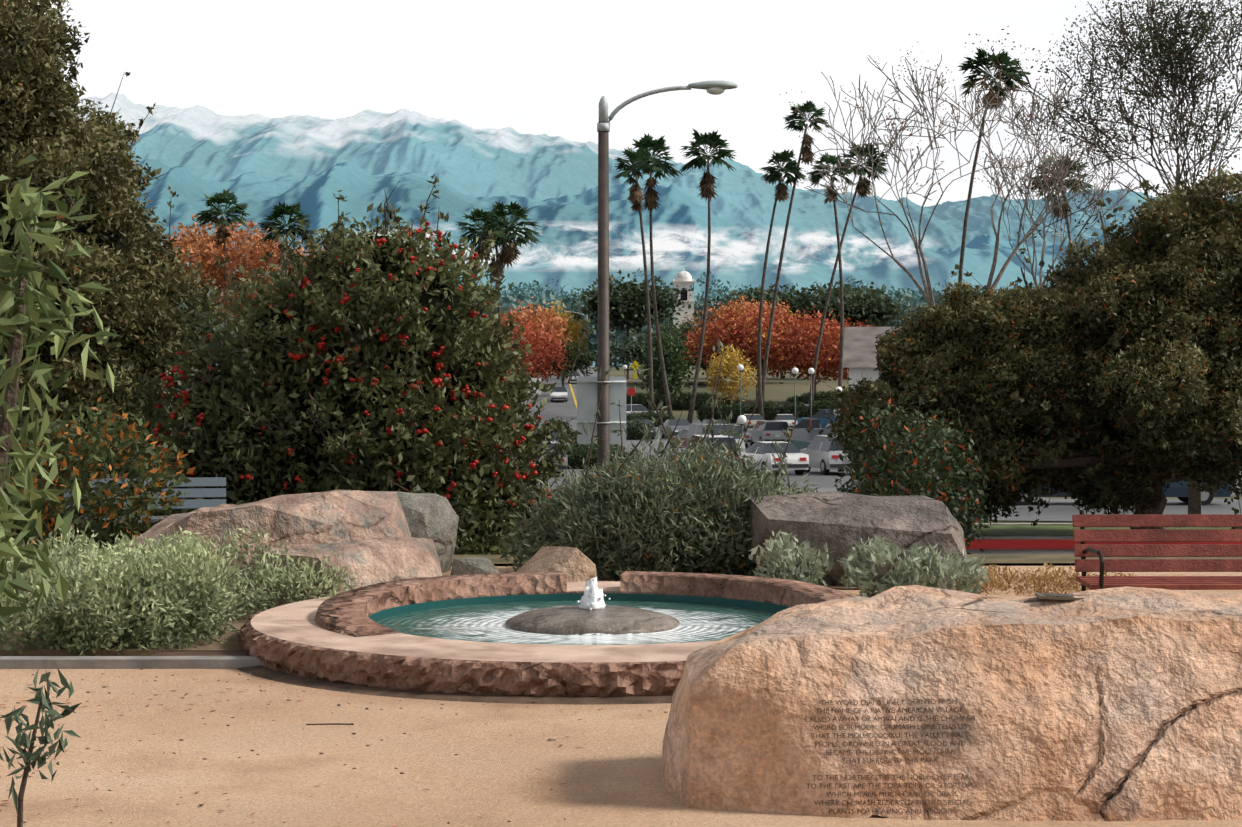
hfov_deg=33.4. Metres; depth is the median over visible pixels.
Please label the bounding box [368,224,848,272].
cloud
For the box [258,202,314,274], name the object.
palm tree
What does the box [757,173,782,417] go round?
palm trunk
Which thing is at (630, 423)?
hedge
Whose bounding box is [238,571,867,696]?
fountain
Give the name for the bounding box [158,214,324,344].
orange tree
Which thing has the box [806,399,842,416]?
hedge
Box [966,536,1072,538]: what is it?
verge kerb
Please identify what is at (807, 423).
pickup car
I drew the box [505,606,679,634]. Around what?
fountain stone
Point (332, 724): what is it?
path twigs
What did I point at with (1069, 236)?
palm trunk
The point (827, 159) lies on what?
palm fronds
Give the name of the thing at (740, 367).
globe lamp
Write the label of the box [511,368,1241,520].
road
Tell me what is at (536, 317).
orange tree
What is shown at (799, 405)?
hedge
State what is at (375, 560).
slab boulder
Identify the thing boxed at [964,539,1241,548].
red kerb
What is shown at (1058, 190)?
bare tree
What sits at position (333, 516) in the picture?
boulder
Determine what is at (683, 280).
bell tower
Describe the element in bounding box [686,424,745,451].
car
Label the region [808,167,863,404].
palm trunk
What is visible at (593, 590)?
fountain bubbler
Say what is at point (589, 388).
street light
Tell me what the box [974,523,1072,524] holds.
road kerb
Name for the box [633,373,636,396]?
sign pedestrian
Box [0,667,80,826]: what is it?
sapling
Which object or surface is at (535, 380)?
speed limit sign
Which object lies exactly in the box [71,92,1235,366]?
mountain range
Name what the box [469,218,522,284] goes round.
palm fronds
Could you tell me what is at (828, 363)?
tree
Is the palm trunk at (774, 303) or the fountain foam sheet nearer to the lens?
the fountain foam sheet
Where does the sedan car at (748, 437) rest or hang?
on the parking lot pavement at (815, 473)
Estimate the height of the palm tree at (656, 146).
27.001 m
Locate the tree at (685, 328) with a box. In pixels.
[609,313,787,376]
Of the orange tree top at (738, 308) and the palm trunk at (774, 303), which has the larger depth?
the orange tree top at (738, 308)
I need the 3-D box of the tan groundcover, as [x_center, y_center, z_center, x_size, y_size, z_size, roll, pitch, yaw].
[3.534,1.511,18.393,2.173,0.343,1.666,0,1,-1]
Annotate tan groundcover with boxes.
[935,562,1133,595]
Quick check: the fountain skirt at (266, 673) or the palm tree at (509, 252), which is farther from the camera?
the palm tree at (509, 252)
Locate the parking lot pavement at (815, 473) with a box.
[692,420,1241,495]
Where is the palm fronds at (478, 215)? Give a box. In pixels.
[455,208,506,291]
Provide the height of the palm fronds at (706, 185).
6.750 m
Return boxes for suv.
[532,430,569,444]
[626,404,656,413]
[681,435,738,470]
[748,420,790,445]
[790,428,837,450]
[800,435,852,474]
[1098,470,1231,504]
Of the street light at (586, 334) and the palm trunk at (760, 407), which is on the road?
the street light at (586, 334)
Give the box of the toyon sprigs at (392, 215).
[183,173,595,381]
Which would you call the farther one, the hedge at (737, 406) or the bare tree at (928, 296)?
the hedge at (737, 406)
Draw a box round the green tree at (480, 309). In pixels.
[472,307,503,330]
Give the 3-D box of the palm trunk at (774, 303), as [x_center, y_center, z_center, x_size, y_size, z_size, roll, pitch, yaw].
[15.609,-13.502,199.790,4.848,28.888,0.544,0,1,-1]
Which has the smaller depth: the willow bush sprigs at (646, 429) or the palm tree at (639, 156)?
the willow bush sprigs at (646, 429)
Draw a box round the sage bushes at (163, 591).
[0,523,362,655]
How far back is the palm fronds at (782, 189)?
194.22 m
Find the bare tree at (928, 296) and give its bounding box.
[780,46,1130,307]
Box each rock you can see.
[450,557,498,574]
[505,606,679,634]
[516,546,596,580]
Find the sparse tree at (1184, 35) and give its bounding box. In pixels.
[965,0,1241,513]
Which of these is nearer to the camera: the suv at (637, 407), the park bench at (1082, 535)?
the park bench at (1082, 535)
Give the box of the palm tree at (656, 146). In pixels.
[627,133,682,415]
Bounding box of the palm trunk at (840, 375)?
[830,176,843,414]
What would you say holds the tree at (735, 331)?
on the ground at (777, 392)
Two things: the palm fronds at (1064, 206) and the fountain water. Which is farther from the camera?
the palm fronds at (1064, 206)
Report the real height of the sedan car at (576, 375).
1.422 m
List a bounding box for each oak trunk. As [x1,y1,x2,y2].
[945,281,972,534]
[1014,161,1220,528]
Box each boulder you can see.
[124,490,410,606]
[255,536,441,606]
[382,491,458,572]
[661,585,1241,820]
[748,491,967,586]
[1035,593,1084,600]
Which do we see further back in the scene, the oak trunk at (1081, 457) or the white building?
the white building
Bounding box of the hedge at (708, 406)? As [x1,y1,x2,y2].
[696,401,729,421]
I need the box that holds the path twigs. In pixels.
[306,723,353,724]
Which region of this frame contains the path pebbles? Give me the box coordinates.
[5,668,666,823]
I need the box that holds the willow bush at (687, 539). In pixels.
[496,429,819,580]
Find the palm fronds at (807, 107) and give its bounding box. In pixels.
[783,101,829,164]
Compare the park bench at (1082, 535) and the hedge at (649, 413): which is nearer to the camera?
the park bench at (1082, 535)
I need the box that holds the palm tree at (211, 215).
[193,189,251,340]
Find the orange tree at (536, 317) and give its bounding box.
[492,296,572,346]
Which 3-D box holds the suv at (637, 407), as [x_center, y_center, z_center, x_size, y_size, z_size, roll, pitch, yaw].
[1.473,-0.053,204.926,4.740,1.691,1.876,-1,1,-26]
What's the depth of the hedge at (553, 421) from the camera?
149.61 m
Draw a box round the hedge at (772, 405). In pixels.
[750,400,782,419]
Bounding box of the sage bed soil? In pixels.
[0,607,270,655]
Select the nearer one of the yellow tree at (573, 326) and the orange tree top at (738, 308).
the orange tree top at (738, 308)
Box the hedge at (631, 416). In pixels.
[626,413,644,420]
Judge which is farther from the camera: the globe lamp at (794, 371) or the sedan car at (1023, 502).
the globe lamp at (794, 371)
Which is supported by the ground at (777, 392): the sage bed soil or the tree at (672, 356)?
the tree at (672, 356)
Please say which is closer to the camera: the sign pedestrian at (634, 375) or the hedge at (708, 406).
the hedge at (708, 406)
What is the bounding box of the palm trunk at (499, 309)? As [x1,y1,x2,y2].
[495,245,500,336]
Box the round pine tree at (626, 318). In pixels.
[567,268,690,378]
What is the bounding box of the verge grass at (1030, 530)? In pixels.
[967,525,1236,535]
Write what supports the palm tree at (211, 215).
on the ground at (777, 392)
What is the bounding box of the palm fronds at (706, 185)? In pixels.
[678,128,736,200]
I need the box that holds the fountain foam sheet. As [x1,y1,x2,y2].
[577,633,631,634]
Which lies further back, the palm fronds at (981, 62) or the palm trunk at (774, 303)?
the palm fronds at (981, 62)
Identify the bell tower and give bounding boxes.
[672,268,694,367]
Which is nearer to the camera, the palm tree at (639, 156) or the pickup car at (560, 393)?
the palm tree at (639, 156)
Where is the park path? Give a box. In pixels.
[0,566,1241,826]
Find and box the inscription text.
[804,699,976,813]
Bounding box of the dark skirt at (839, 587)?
[820,585,957,589]
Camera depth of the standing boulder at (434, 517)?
19.57 m
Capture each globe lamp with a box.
[737,364,743,425]
[737,415,746,436]
[792,368,797,424]
[808,368,813,418]
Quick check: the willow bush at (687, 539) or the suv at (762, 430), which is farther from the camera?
the suv at (762, 430)
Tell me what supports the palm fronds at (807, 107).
attached to the palm trunk at (774, 303)
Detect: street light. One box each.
[565,311,587,375]
[577,81,737,542]
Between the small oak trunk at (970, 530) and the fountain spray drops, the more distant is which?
the small oak trunk at (970, 530)
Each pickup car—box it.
[551,387,567,401]
[790,419,820,431]
[797,409,840,427]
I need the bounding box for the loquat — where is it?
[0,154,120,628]
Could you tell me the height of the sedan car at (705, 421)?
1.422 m
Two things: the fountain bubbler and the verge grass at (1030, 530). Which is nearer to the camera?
the fountain bubbler
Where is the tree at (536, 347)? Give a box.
[490,309,570,384]
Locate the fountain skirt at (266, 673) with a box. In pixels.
[237,665,672,704]
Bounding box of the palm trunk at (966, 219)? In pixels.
[958,80,992,289]
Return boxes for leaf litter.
[0,668,650,826]
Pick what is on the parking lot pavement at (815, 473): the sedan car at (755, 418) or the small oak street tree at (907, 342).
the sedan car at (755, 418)
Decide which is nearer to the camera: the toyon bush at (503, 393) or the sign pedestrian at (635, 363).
the toyon bush at (503, 393)
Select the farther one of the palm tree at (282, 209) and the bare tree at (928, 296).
the palm tree at (282, 209)
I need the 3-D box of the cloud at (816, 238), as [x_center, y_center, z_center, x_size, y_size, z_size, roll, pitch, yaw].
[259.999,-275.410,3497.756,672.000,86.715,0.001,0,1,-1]
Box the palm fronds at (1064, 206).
[1029,154,1093,221]
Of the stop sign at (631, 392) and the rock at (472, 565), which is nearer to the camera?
the rock at (472, 565)
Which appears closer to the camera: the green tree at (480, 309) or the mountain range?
the green tree at (480, 309)
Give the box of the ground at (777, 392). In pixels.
[159,367,1241,565]
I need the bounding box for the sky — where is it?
[7,0,1241,206]
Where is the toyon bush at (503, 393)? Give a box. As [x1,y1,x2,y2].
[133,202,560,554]
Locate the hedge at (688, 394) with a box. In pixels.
[626,391,744,409]
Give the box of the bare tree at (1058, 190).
[971,127,1151,287]
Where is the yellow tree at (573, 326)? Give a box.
[529,299,588,378]
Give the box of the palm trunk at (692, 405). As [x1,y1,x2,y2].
[687,160,710,423]
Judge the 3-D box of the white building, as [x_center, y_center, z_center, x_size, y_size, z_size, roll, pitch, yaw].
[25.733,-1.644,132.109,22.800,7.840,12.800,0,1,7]
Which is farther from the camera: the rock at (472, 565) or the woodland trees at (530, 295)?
the woodland trees at (530, 295)
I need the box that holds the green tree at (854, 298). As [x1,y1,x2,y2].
[788,279,909,331]
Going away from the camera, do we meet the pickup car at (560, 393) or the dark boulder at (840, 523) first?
the dark boulder at (840, 523)
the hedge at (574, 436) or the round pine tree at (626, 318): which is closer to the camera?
the hedge at (574, 436)
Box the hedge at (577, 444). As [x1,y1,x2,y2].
[567,439,624,452]
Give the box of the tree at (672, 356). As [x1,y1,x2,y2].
[634,322,694,411]
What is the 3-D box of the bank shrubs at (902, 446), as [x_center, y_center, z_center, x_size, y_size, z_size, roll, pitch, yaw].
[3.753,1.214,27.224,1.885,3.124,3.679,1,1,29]
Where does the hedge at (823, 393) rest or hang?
on the road
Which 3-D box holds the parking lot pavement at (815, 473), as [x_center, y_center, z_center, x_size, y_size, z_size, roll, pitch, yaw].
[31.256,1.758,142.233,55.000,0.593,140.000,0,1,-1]
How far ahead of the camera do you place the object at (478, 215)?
209.00 m
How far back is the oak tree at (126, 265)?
25.49 m
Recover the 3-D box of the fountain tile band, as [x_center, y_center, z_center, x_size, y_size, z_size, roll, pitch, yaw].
[-0.196,1.459,14.439,3.152,0.075,3.152,0,1,-1]
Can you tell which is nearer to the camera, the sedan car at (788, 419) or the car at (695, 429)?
the car at (695, 429)
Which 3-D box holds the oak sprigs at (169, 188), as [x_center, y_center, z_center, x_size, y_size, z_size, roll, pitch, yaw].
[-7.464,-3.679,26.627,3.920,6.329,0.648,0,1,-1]
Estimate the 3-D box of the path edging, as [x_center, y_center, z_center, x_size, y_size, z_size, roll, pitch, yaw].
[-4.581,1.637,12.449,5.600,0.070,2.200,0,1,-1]
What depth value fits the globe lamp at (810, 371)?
167.97 m
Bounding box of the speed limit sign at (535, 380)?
[528,378,540,424]
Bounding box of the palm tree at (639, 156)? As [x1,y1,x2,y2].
[612,146,664,411]
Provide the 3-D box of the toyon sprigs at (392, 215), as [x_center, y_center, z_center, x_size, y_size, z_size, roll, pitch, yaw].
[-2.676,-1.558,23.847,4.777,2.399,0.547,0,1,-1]
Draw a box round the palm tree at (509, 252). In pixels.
[478,201,541,329]
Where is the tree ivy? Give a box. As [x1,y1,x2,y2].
[535,337,596,386]
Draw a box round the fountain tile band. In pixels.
[368,593,789,620]
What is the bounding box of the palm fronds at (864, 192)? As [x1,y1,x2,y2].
[842,142,889,197]
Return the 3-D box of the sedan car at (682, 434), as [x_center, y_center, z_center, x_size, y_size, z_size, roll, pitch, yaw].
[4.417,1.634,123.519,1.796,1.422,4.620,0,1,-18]
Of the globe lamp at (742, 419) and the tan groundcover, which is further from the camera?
the globe lamp at (742, 419)
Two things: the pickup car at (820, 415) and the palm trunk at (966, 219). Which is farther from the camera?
the palm trunk at (966, 219)
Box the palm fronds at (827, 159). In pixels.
[805,151,855,204]
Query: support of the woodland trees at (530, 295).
on the ground at (777, 392)
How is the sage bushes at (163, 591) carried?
on the sage bed soil
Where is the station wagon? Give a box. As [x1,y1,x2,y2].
[524,441,567,475]
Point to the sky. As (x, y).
(535, 67)
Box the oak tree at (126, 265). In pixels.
[0,0,234,547]
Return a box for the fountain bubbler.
[580,577,605,608]
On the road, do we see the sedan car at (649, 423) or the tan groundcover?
the sedan car at (649, 423)
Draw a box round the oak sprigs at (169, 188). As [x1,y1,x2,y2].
[19,45,193,370]
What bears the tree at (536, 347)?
on the ground at (777, 392)
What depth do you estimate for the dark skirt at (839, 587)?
18.18 m
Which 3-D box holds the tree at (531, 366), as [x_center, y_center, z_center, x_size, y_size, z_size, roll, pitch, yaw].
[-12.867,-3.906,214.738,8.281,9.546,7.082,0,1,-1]
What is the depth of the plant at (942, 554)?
18.15 m
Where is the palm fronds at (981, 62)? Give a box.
[957,47,1030,111]
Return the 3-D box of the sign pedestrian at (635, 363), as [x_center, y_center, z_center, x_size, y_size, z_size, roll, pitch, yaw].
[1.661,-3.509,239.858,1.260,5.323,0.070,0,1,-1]
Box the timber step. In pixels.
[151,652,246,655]
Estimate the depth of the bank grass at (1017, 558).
20.94 m
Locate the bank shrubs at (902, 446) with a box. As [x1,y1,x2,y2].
[833,389,994,553]
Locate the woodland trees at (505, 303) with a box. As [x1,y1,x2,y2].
[155,283,980,366]
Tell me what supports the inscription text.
on the inscribed boulder at (1117, 704)
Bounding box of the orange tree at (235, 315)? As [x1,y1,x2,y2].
[218,277,284,326]
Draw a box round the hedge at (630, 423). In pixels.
[626,419,652,439]
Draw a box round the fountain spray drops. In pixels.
[577,578,610,609]
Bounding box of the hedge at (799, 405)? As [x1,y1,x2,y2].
[779,401,808,418]
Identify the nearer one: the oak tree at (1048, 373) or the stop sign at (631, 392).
the oak tree at (1048, 373)
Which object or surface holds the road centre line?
on the road
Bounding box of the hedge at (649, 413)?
[626,410,674,426]
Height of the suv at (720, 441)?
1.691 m
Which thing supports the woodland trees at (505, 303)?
on the ground at (777, 392)
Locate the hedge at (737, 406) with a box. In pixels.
[726,402,752,423]
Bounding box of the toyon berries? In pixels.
[142,221,558,536]
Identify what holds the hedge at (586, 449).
on the road
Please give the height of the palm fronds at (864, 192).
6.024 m
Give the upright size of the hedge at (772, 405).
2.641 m
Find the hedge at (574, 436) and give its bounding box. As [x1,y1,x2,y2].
[565,430,611,446]
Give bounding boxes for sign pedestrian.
[630,360,640,379]
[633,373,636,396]
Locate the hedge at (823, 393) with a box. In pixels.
[785,390,844,404]
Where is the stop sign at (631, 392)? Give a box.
[627,388,634,411]
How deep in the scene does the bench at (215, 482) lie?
20.95 m
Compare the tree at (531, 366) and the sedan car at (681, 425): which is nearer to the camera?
the sedan car at (681, 425)
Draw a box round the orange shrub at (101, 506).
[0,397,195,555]
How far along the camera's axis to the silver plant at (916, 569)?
17.36 m
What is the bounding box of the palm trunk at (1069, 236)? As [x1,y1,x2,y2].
[1062,192,1073,266]
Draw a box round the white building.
[842,327,901,388]
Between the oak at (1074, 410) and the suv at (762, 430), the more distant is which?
the suv at (762, 430)
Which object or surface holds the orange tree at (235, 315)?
on the ground at (777, 392)
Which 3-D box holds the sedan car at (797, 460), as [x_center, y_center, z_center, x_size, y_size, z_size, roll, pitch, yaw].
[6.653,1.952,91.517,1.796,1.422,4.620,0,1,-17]
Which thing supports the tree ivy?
on the ground at (777, 392)
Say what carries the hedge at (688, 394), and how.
on the road
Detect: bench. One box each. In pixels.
[63,474,225,545]
[1072,510,1241,590]
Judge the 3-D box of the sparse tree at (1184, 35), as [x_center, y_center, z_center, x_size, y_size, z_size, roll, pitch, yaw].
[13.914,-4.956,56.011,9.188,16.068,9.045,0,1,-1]
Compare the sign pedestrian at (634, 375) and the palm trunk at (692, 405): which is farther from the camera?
the sign pedestrian at (634, 375)
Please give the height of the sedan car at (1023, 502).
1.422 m
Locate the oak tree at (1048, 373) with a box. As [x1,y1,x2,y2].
[824,164,1241,527]
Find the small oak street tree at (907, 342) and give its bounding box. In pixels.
[841,280,1005,430]
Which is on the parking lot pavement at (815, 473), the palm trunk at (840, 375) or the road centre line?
the palm trunk at (840, 375)
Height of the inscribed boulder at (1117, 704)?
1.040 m
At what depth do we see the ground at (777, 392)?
281.01 m
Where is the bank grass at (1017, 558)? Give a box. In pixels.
[452,554,1241,563]
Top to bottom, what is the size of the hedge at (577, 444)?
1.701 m
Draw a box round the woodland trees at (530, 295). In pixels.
[149,271,1003,356]
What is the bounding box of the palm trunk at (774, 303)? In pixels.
[762,124,807,402]
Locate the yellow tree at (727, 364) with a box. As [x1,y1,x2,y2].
[704,344,757,406]
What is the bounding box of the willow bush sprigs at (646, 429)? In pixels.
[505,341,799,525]
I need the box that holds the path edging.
[0,656,262,668]
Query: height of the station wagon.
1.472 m
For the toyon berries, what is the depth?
22.89 m
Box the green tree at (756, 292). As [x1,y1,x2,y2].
[708,280,830,378]
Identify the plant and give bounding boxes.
[749,530,834,586]
[838,534,989,597]
[899,548,964,589]
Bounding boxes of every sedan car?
[568,373,579,382]
[631,419,655,438]
[660,419,689,437]
[669,429,687,450]
[701,419,727,423]
[735,425,750,446]
[736,414,764,430]
[740,441,808,474]
[774,414,796,427]
[1006,484,1077,504]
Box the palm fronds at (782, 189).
[760,149,807,201]
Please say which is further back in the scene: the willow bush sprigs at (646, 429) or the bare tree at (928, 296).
the bare tree at (928, 296)
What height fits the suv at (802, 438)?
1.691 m
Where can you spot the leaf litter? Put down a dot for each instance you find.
(211, 710)
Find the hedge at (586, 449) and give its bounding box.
[566,444,639,468]
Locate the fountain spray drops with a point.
(592, 603)
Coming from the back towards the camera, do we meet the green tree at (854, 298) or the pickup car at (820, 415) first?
the green tree at (854, 298)
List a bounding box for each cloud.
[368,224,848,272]
[629,229,927,271]
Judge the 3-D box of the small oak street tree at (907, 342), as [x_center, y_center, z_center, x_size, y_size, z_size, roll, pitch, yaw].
[8.654,-1.028,50.891,6.514,4.295,5.184,0,1,-1]
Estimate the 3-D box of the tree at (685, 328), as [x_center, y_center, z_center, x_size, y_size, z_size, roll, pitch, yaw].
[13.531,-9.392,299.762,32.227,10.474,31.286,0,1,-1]
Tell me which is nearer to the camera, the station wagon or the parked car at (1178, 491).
the parked car at (1178, 491)
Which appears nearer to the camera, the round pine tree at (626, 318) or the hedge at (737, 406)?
the hedge at (737, 406)
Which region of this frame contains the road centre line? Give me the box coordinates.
[567,378,667,480]
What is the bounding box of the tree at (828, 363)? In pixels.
[735,306,872,392]
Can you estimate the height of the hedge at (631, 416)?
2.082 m
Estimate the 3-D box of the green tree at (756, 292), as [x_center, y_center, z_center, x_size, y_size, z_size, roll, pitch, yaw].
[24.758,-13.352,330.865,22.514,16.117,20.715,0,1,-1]
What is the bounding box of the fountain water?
[375,600,776,644]
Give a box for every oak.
[806,171,1241,528]
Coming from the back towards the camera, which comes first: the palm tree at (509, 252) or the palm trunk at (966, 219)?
the palm trunk at (966, 219)
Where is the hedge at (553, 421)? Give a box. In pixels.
[540,417,571,431]
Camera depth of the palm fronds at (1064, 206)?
219.49 m
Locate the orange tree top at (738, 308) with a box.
[683,295,797,385]
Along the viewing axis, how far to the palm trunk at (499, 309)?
214.45 m
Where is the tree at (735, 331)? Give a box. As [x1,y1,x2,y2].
[678,303,824,401]
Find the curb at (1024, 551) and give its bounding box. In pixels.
[966,549,1073,553]
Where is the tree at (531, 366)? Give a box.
[502,331,535,385]
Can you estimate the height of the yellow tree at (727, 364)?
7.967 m

